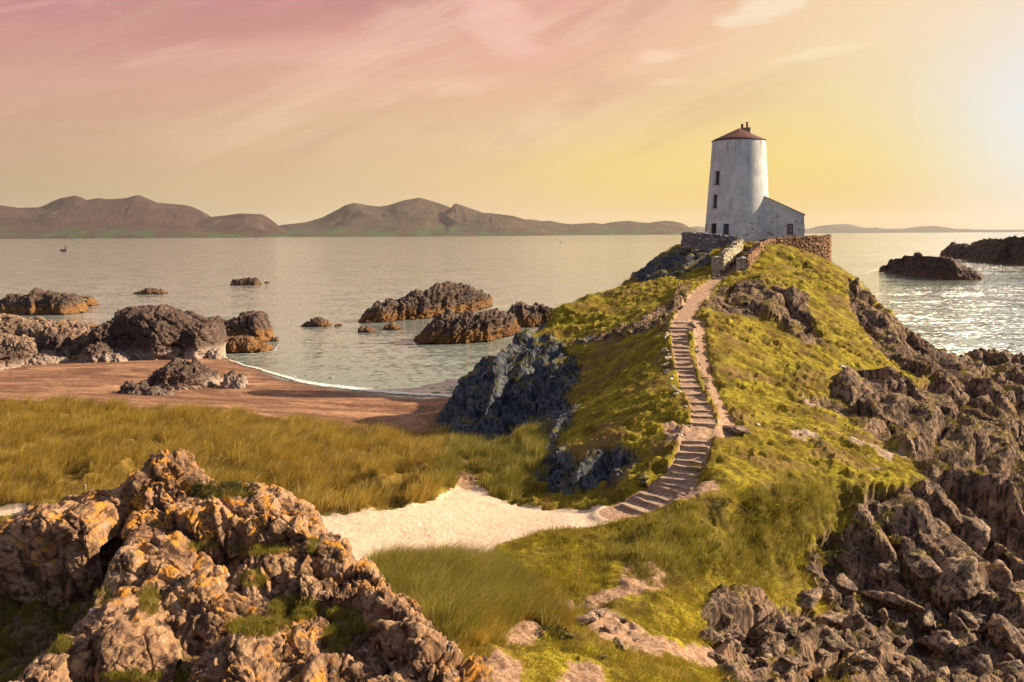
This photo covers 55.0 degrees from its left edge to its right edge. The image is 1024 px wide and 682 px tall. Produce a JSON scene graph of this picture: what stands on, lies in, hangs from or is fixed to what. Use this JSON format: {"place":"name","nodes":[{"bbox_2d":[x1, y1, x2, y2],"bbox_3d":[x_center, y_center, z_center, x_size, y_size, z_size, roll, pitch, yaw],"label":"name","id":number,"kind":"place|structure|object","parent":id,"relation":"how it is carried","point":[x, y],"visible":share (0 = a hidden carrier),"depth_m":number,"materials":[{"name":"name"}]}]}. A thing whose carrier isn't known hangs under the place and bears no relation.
{"place":"outdoors","nodes":[
{"label":"outdoors","id":0,"kind":"place"},
{"bbox_2d":[0,195,243,238],"bbox_3d":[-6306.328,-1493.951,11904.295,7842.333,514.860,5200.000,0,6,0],"label":"mountains","id":1,"kind":"structure","parent":0,"point":[76,217],"depth_m":10541.56,"materials":[{"name":"stone"}]},
{"bbox_2d":[0,567,345,681],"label":"rocky ground","id":2,"kind":"structure","parent":0,"point":[31,630],"depth_m":14.06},
{"bbox_2d":[8,649,74,681],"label":"boulder","id":3,"kind":"object","parent":2,"relation":"on","point":[50,667],"visible":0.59,"depth_m":11.99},
{"bbox_2d":[0,489,122,610],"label":"boulder","id":4,"kind":"object","parent":2,"relation":"on","point":[49,553],"visible":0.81,"depth_m":14.77,"materials":[{"name":"stone"}]},
{"bbox_2d":[58,586,182,681],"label":"boulder","id":5,"kind":"object","parent":2,"relation":"on","point":[117,633],"visible":0.72,"depth_m":12.46,"materials":[{"name":"stone"}]},
{"bbox_2d":[92,525,216,605],"bbox_3d":[-5.120,4.048,14.761,1.733,2.330,2.615,0,6,0],"label":"boulder","id":6,"kind":"object","parent":2,"relation":"on","point":[165,561],"visible":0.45,"depth_m":14.34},
{"bbox_2d":[98,449,217,568],"bbox_3d":[-6.017,3.293,16.789,2.096,3.008,3.412,0,6,0],"label":"boulder","id":7,"kind":"object","parent":2,"relation":"on","point":[161,479],"visible":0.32,"depth_m":16.10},
{"bbox_2d":[187,473,257,501],"bbox_3d":[-4.676,2.437,16.459,1.512,0.448,1.464,1,6,15],"label":"sedge clump","id":8,"kind":"object","parent":7,"relation":"on","point":[237,485],"visible":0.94,"depth_m":16.25,"materials":[{"name":"green plant"}]},
{"bbox_2d":[44,487,374,681],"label":"moss","id":9,"kind":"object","parent":2,"relation":"on","point":[251,625],"visible":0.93,"depth_m":13.58,"materials":[{"name":"plant"}]},
{"bbox_2d":[162,565,283,655],"bbox_3d":[-4.109,4.203,13.805,1.929,1.816,2.239,0,6,0],"label":"boulder","id":10,"kind":"object","parent":2,"relation":"on","point":[201,605],"visible":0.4,"depth_m":13.47,"materials":[{"name":"stone"}]},
{"bbox_2d":[121,481,354,575],"bbox_3d":[-4.316,3.753,15.979,3.718,2.644,3.890,0,6,0],"label":"boulder","id":11,"kind":"object","parent":2,"relation":"on","point":[272,513],"visible":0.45,"depth_m":15.31,"materials":[{"name":"stone"}]},
{"bbox_2d":[187,619,300,681],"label":"boulder","id":12,"kind":"object","parent":2,"relation":"on","point":[233,657],"visible":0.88,"depth_m":12.24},
{"bbox_2d":[226,542,381,658],"bbox_3d":[-2.878,4.285,14.581,2.618,2.471,3.522,0,6,0],"label":"boulder","id":13,"kind":"object","parent":2,"relation":"on","point":[289,573],"visible":0.38,"depth_m":14.09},
{"bbox_2d":[312,531,385,657],"bbox_3d":[-2.345,4.616,14.737,1.392,3.173,3.600,0,6,0],"label":"boulder","id":14,"kind":"object","parent":2,"relation":"on","point":[338,563],"visible":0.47,"depth_m":14.44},
{"bbox_2d":[268,616,457,681],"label":"boulder","id":15,"kind":"object","parent":2,"relation":"on","point":[304,653],"visible":0.77,"depth_m":12.61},
{"bbox_2d":[372,582,493,681],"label":"boulder","id":16,"kind":"object","parent":2,"relation":"on","point":[413,639],"visible":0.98,"depth_m":12.83,"materials":[{"name":"stone"}]},
{"bbox_2d":[0,357,448,436],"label":"beach","id":17,"kind":"structure","parent":0,"point":[261,390],"depth_m":88.09,"materials":[{"name":"sand"}]},
{"bbox_2d":[0,331,39,356],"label":"shore rock","id":18,"kind":"object","parent":17,"relation":"on","point":[27,344],"visible":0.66,"depth_m":116.51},
{"bbox_2d":[0,347,70,369],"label":"shore rock","id":19,"kind":"object","parent":17,"relation":"on","point":[10,358],"visible":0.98,"depth_m":108.78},
{"bbox_2d":[35,332,70,356],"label":"shore rock","id":20,"kind":"object","parent":17,"relation":"on","point":[52,344],"visible":0.91,"depth_m":117.93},
{"bbox_2d":[57,327,87,355],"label":"shore rock","id":21,"kind":"object","parent":17,"relation":"on","point":[76,337],"visible":0.63,"depth_m":121.72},
{"bbox_2d":[78,341,130,362],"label":"shore rock","id":22,"kind":"object","parent":17,"relation":"on","point":[100,351],"visible":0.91,"depth_m":113.15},
{"bbox_2d":[116,380,174,395],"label":"sea rock","id":23,"kind":"object","parent":17,"relation":"on","point":[143,387],"visible":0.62,"depth_m":85.50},
{"bbox_2d":[83,304,228,359],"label":"sea rock","id":24,"kind":"object","parent":17,"relation":"on","point":[152,332],"visible":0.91,"depth_m":117.63,"materials":[{"name":"stone"}]},
{"bbox_2d":[139,357,222,389],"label":"sea rock","id":25,"kind":"object","parent":17,"relation":"on","point":[176,373],"visible":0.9,"depth_m":91.49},
{"bbox_2d":[207,348,224,358],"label":"sea rock","id":26,"kind":"object","parent":17,"relation":"on","point":[215,353],"visible":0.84,"depth_m":118.96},
{"bbox_2d":[220,370,248,388],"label":"sea rock","id":27,"kind":"object","parent":17,"relation":"on","point":[231,379],"visible":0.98,"depth_m":93.16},
{"bbox_2d":[225,357,451,396],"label":"surf","id":28,"kind":"structure","parent":17,"relation":"on","point":[343,386],"depth_m":96.87,"materials":[{"name":"white liquid"}]},
{"bbox_2d":[195,213,292,236],"bbox_3d":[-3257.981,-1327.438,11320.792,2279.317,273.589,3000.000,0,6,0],"label":"mountains","id":29,"kind":"structure","parent":0,"point":[250,225],"depth_m":10750.72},
{"bbox_2d":[0,390,532,514],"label":"marram grass","id":30,"kind":"structure","parent":0,"point":[257,438],"depth_m":47.48,"materials":[{"name":"plant"}]},
{"bbox_2d":[276,198,519,236],"bbox_3d":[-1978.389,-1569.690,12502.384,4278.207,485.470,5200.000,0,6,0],"label":"mountains","id":31,"kind":"structure","parent":0,"point":[416,217],"depth_m":11188.11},
{"bbox_2d":[432,204,552,235],"bbox_3d":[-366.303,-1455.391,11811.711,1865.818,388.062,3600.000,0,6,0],"label":"mountains","id":32,"kind":"structure","parent":0,"point":[457,219],"depth_m":11036.66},
{"bbox_2d":[0,241,1023,681],"bbox_3d":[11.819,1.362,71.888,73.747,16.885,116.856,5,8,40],"label":"hill","id":33,"kind":"structure","parent":0,"point":[898,397],"depth_m":44.94,"materials":[{"name":"plant"}]},
{"bbox_2d":[0,476,643,560],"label":"path","id":34,"kind":"structure","parent":33,"relation":"on","point":[468,507],"depth_m":38.15,"materials":[{"name":"sand"}]},
{"bbox_2d":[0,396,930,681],"bbox_3d":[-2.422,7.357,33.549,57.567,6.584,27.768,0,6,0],"label":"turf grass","id":35,"kind":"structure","parent":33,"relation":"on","point":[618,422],"depth_m":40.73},
{"bbox_2d":[358,533,583,656],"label":"marram grass","id":36,"kind":"structure","parent":33,"relation":"on","point":[446,587],"depth_m":25.84,"materials":[{"name":"plant"}]},
{"bbox_2d":[428,419,557,499],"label":"marram grass","id":37,"kind":"structure","parent":33,"relation":"on","point":[512,464],"depth_m":46.09,"materials":[{"name":"plant"}]},
{"bbox_2d":[450,568,586,657],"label":"dead grass","id":38,"kind":"structure","parent":33,"relation":"on","point":[478,640],"depth_m":24.30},
{"bbox_2d":[535,621,568,642],"bbox_3d":[0.957,7.472,25.324,1.071,0.409,1.036,-5,7,-34],"label":"bush","id":39,"kind":"object","parent":33,"relation":"on","point":[557,630],"visible":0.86,"depth_m":25.25,"materials":[{"name":"green plant"}]},
{"bbox_2d":[574,612,598,626],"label":"stone","id":40,"kind":"object","parent":33,"relation":"on","point":[591,617],"visible":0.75,"depth_m":26.56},
{"bbox_2d":[585,608,606,619],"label":"stone","id":41,"kind":"object","parent":33,"relation":"on","point":[600,613],"visible":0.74,"depth_m":27.14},
{"bbox_2d":[603,624,618,634],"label":"stone","id":42,"kind":"object","parent":33,"relation":"on","point":[612,629],"visible":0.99,"depth_m":26.39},
{"bbox_2d":[613,637,625,651],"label":"stone","id":43,"kind":"object","parent":33,"relation":"on","point":[618,641],"visible":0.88,"depth_m":25.46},
{"bbox_2d":[619,440,709,513],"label":"staircase","id":44,"kind":"structure","parent":33,"relation":"on","point":[666,486],"depth_m":39.22,"materials":[{"name":"stone"}]},
{"bbox_2d":[462,482,896,681],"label":"turf grass","id":45,"kind":"structure","parent":33,"relation":"on","point":[644,621],"depth_m":29.37,"materials":[{"name":"plant"}]},
{"bbox_2d":[671,321,714,428],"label":"staircase","id":46,"kind":"structure","parent":33,"relation":"on","point":[708,424],"depth_m":51.30,"materials":[{"name":"stone"}]},
{"bbox_2d":[698,629,713,640],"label":"boulder","id":47,"kind":"object","parent":33,"relation":"on","point":[707,633],"visible":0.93,"depth_m":28.57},
{"bbox_2d":[681,231,741,251],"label":"stone wall","id":48,"kind":"structure","parent":33,"relation":"on","point":[707,242],"depth_m":92.57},
{"bbox_2d":[703,497,727,507],"bbox_3d":[7.516,5.956,36.448,0.934,0.304,0.945,0,6,1],"label":"bush","id":49,"kind":"object","parent":33,"relation":"on","point":[713,502],"visible":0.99,"depth_m":36.25,"materials":[{"name":"green plant"}]},
{"bbox_2d":[711,256,720,275],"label":"gatepost","id":50,"kind":"object","parent":33,"relation":"on","point":[715,265],"visible":0.98,"depth_m":83.73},
{"bbox_2d":[713,630,724,640],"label":"stone","id":51,"kind":"object","parent":33,"relation":"on","point":[717,635],"visible":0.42,"depth_m":28.90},
{"bbox_2d":[714,653,726,663],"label":"stone","id":52,"kind":"object","parent":33,"relation":"on","point":[720,658],"visible":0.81,"depth_m":27.52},
{"bbox_2d":[721,613,733,624],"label":"stone","id":53,"kind":"object","parent":33,"relation":"on","point":[727,618],"visible":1,"depth_m":30.40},
{"bbox_2d":[718,239,743,270],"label":"stone wall","id":54,"kind":"structure","parent":33,"relation":"on","point":[730,253],"depth_m":86.77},
{"bbox_2d":[594,474,872,595],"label":"long grass","id":55,"kind":"structure","parent":33,"relation":"on","point":[654,548],"depth_m":34.42,"materials":[{"name":"plant"}]},
{"bbox_2d":[726,636,740,652],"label":"boulder","id":56,"kind":"object","parent":33,"relation":"on","point":[734,642],"visible":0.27,"depth_m":29.19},
{"bbox_2d":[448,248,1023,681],"bbox_3d":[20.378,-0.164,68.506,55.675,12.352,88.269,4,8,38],"label":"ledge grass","id":57,"kind":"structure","parent":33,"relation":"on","point":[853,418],"depth_m":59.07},
{"bbox_2d":[723,425,751,433],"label":"stone","id":58,"kind":"object","parent":33,"relation":"on","point":[742,429],"visible":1,"depth_m":43.46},
{"bbox_2d":[733,628,745,640],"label":"stone","id":59,"kind":"object","parent":33,"relation":"on","point":[741,636],"visible":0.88,"depth_m":29.93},
{"bbox_2d":[736,256,746,271],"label":"gatepost","id":60,"kind":"object","parent":33,"relation":"on","point":[741,264],"visible":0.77,"depth_m":83.03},
{"bbox_2d":[705,122,804,241],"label":"lighthouse","id":61,"kind":"structure","parent":33,"relation":"on","point":[740,203],"depth_m":97.52,"materials":[{"name":"white paint"}]},
{"bbox_2d":[747,627,769,643],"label":"boulder","id":62,"kind":"object","parent":33,"relation":"on","point":[754,635],"visible":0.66,"depth_m":30.53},
{"bbox_2d":[755,657,770,665],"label":"stone","id":63,"kind":"object","parent":33,"relation":"on","point":[762,661],"visible":0.98,"depth_m":28.39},
{"bbox_2d":[758,639,785,656],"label":"boulder","id":64,"kind":"object","parent":33,"relation":"on","point":[776,648],"visible":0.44,"depth_m":29.86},
{"bbox_2d":[743,234,831,268],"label":"stone wall","id":65,"kind":"structure","parent":33,"relation":"on","point":[820,246],"depth_m":92.76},
{"bbox_2d":[778,655,809,668],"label":"boulder","id":66,"kind":"object","parent":33,"relation":"on","point":[787,660],"visible":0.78,"depth_m":28.58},
{"bbox_2d":[797,587,822,610],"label":"boulder","id":67,"kind":"object","parent":33,"relation":"on","point":[810,599],"visible":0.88,"depth_m":35.46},
{"bbox_2d":[810,666,825,681],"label":"boulder","id":68,"kind":"object","parent":33,"relation":"on","point":[818,673],"visible":0.82,"depth_m":29.78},
{"bbox_2d":[816,648,831,656],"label":"stone","id":69,"kind":"object","parent":33,"relation":"on","point":[821,652],"visible":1,"depth_m":30.56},
{"bbox_2d":[810,610,848,629],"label":"boulder","id":70,"kind":"object","parent":33,"relation":"on","point":[831,619],"visible":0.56,"depth_m":34.22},
{"bbox_2d":[823,628,848,652],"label":"boulder","id":71,"kind":"object","parent":33,"relation":"on","point":[834,641],"visible":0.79,"depth_m":30.94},
{"bbox_2d":[829,573,857,596],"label":"boulder","id":72,"kind":"object","parent":33,"relation":"on","point":[843,584],"visible":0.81,"depth_m":36.74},
{"bbox_2d":[844,666,861,673],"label":"stone","id":73,"kind":"object","parent":33,"relation":"on","point":[851,669],"visible":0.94,"depth_m":29.45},
{"bbox_2d":[841,613,867,631],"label":"boulder","id":74,"kind":"object","parent":33,"relation":"on","point":[853,622],"visible":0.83,"depth_m":32.26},
{"bbox_2d":[850,653,877,670],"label":"boulder","id":75,"kind":"object","parent":33,"relation":"on","point":[865,661],"visible":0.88,"depth_m":30.51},
{"bbox_2d":[878,607,887,618],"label":"stone","id":76,"kind":"object","parent":33,"relation":"on","point":[883,613],"visible":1,"depth_m":35.77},
{"bbox_2d":[869,560,899,580],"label":"boulder","id":77,"kind":"object","parent":33,"relation":"on","point":[880,570],"visible":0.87,"depth_m":37.53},
{"bbox_2d":[858,590,924,611],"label":"boulder","id":78,"kind":"object","parent":33,"relation":"on","point":[889,600],"visible":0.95,"depth_m":36.33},
{"bbox_2d":[892,651,905,660],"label":"stone","id":79,"kind":"object","parent":33,"relation":"on","point":[897,656],"visible":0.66,"depth_m":31.41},
{"bbox_2d":[894,635,906,645],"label":"stone","id":80,"kind":"object","parent":33,"relation":"on","point":[900,640],"visible":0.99,"depth_m":34.74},
{"bbox_2d":[891,666,911,681],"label":"boulder","id":81,"kind":"object","parent":33,"relation":"on","point":[902,674],"visible":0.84,"depth_m":30.74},
{"bbox_2d":[901,655,929,677],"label":"boulder","id":82,"kind":"object","parent":33,"relation":"on","point":[919,666],"visible":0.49,"depth_m":31.89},
{"bbox_2d":[902,550,942,578],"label":"boulder","id":83,"kind":"object","parent":33,"relation":"on","point":[921,564],"visible":0.94,"depth_m":37.20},
{"bbox_2d":[918,608,937,631],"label":"boulder","id":84,"kind":"object","parent":33,"relation":"on","point":[927,619],"visible":1,"depth_m":35.81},
{"bbox_2d":[916,629,958,656],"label":"boulder","id":85,"kind":"object","parent":33,"relation":"on","point":[943,642],"visible":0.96,"depth_m":34.57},
{"bbox_2d":[935,666,949,676],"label":"stone","id":86,"kind":"object","parent":33,"relation":"on","point":[940,671],"visible":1,"depth_m":31.00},
{"bbox_2d":[929,556,984,600],"bbox_3d":[16.631,8.904,37.037,1.898,1.610,1.477,-8,-13,34],"label":"boulder","id":87,"kind":"object","parent":33,"relation":"on","point":[959,578],"visible":0.83,"depth_m":36.69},
{"bbox_2d":[948,666,968,674],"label":"boulder","id":88,"kind":"object","parent":33,"relation":"on","point":[955,670],"visible":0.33,"depth_m":33.44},
{"bbox_2d":[951,615,967,630],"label":"stone","id":89,"kind":"object","parent":33,"relation":"on","point":[957,621],"visible":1,"depth_m":35.24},
{"bbox_2d":[960,648,974,659],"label":"stone","id":90,"kind":"object","parent":33,"relation":"on","point":[964,653],"visible":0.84,"depth_m":34.02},
{"bbox_2d":[948,610,988,640],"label":"boulder","id":91,"kind":"object","parent":33,"relation":"on","point":[971,619],"visible":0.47,"depth_m":35.41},
{"bbox_2d":[953,514,990,556],"bbox_3d":[18.928,8.120,40.620,1.893,1.820,1.804,17,12,-47],"label":"boulder","id":92,"kind":"object","parent":33,"relation":"on","point":[973,533],"visible":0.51,"depth_m":39.92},
{"bbox_2d":[965,645,979,654],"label":"stone","id":93,"kind":"object","parent":33,"relation":"on","point":[973,649],"visible":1,"depth_m":33.97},
{"bbox_2d":[970,598,980,609],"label":"stone","id":94,"kind":"object","parent":33,"relation":"on","point":[975,602],"visible":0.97,"depth_m":36.63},
{"bbox_2d":[964,347,994,365],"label":"shore rock","id":95,"kind":"object","parent":33,"relation":"on","point":[985,356],"visible":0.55,"depth_m":108.68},
{"bbox_2d":[967,654,994,676],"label":"boulder","id":96,"kind":"object","parent":33,"relation":"on","point":[980,664],"visible":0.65,"depth_m":32.51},
{"bbox_2d":[977,591,990,602],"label":"stone","id":97,"kind":"object","parent":33,"relation":"on","point":[983,595],"visible":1,"depth_m":36.67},
{"bbox_2d":[985,559,1013,591],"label":"boulder","id":98,"kind":"object","parent":33,"relation":"on","point":[999,574],"visible":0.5,"depth_m":37.68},
{"bbox_2d":[987,348,1021,366],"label":"shore rock","id":99,"kind":"object","parent":33,"relation":"on","point":[1004,356],"visible":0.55,"depth_m":107.44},
{"bbox_2d":[987,612,1023,663],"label":"boulder","id":100,"kind":"object","parent":33,"relation":"on","point":[1006,635],"visible":0.91,"depth_m":33.95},
{"bbox_2d":[993,659,1023,674],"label":"boulder","id":101,"kind":"object","parent":33,"relation":"on","point":[1012,667],"visible":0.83,"depth_m":32.39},
{"bbox_2d":[1005,587,1023,593],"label":"stone","id":102,"kind":"object","parent":33,"relation":"on","point":[1012,590],"visible":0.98,"depth_m":35.95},
{"bbox_2d":[0,232,1023,398],"bbox_3d":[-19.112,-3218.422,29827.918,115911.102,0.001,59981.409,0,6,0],"label":"sea","id":103,"kind":"structure","parent":0,"point":[346,282],"depth_m":311.37,"materials":[{"name":"liquid"}]},
{"bbox_2d":[0,287,87,314],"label":"sea rock","id":104,"kind":"object","parent":103,"relation":"in","point":[36,301],"visible":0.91,"depth_m":191.86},
{"bbox_2d":[0,313,97,340],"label":"shore rock","id":105,"kind":"object","parent":103,"relation":"in","point":[37,327],"visible":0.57,"depth_m":131.78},
{"bbox_2d":[81,295,99,305],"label":"sea rock","id":106,"kind":"object","parent":103,"relation":"in","point":[90,301],"visible":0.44,"depth_m":215.37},
{"bbox_2d":[133,287,167,293],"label":"sea rock","id":107,"kind":"object","parent":103,"relation":"in","point":[149,290],"visible":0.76,"depth_m":258.05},
{"bbox_2d":[215,310,273,341],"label":"sea rock","id":108,"kind":"object","parent":103,"relation":"in","point":[257,325],"visible":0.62,"depth_m":139.00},
{"bbox_2d":[230,277,261,284],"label":"sea rock","id":109,"kind":"object","parent":103,"relation":"in","point":[249,281],"visible":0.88,"depth_m":301.56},
{"bbox_2d":[226,335,273,352],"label":"sea rock","id":110,"kind":"object","parent":103,"relation":"in","point":[243,344],"visible":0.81,"depth_m":127.11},
{"bbox_2d":[301,317,331,326],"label":"sea rock","id":111,"kind":"object","parent":103,"relation":"in","point":[317,322],"visible":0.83,"depth_m":163.11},
{"bbox_2d":[358,326,375,332],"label":"sea rock","id":112,"kind":"object","parent":103,"relation":"in","point":[364,329],"visible":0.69,"depth_m":152.93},
{"bbox_2d":[383,323,402,329],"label":"sea rock","id":113,"kind":"object","parent":103,"relation":"in","point":[391,326],"visible":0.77,"depth_m":156.80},
{"bbox_2d":[358,281,492,322],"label":"sea rock","id":114,"kind":"object","parent":103,"relation":"in","point":[435,299],"visible":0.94,"depth_m":179.26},
{"bbox_2d":[413,307,519,343],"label":"sea rock","id":115,"kind":"object","parent":103,"relation":"in","point":[448,326],"visible":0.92,"depth_m":137.67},
{"bbox_2d":[506,301,553,327],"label":"sea rock","id":116,"kind":"object","parent":103,"relation":"in","point":[535,314],"visible":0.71,"depth_m":160.63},
{"bbox_2d":[879,252,983,279],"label":"sea rock","id":117,"kind":"object","parent":103,"relation":"in","point":[919,264],"visible":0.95,"depth_m":323.24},
{"bbox_2d":[940,235,1023,264],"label":"sea rock","id":118,"kind":"object","parent":103,"relation":"in","point":[1009,250],"visible":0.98,"depth_m":472.42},
{"bbox_2d":[0,0,1023,229],"label":"sky","id":119,"kind":"structure","parent":0,"point":[884,114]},
{"bbox_2d":[524,219,696,234],"bbox_3d":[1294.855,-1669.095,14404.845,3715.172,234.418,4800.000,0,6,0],"label":"mountains","id":120,"kind":"structure","parent":0,"point":[643,228],"depth_m":13369.34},
{"bbox_2d":[690,224,1023,232],"bbox_3d":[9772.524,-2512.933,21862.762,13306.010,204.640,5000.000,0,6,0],"label":"hills","id":121,"kind":"structure","parent":0,"point":[840,228],"depth_m":20686.60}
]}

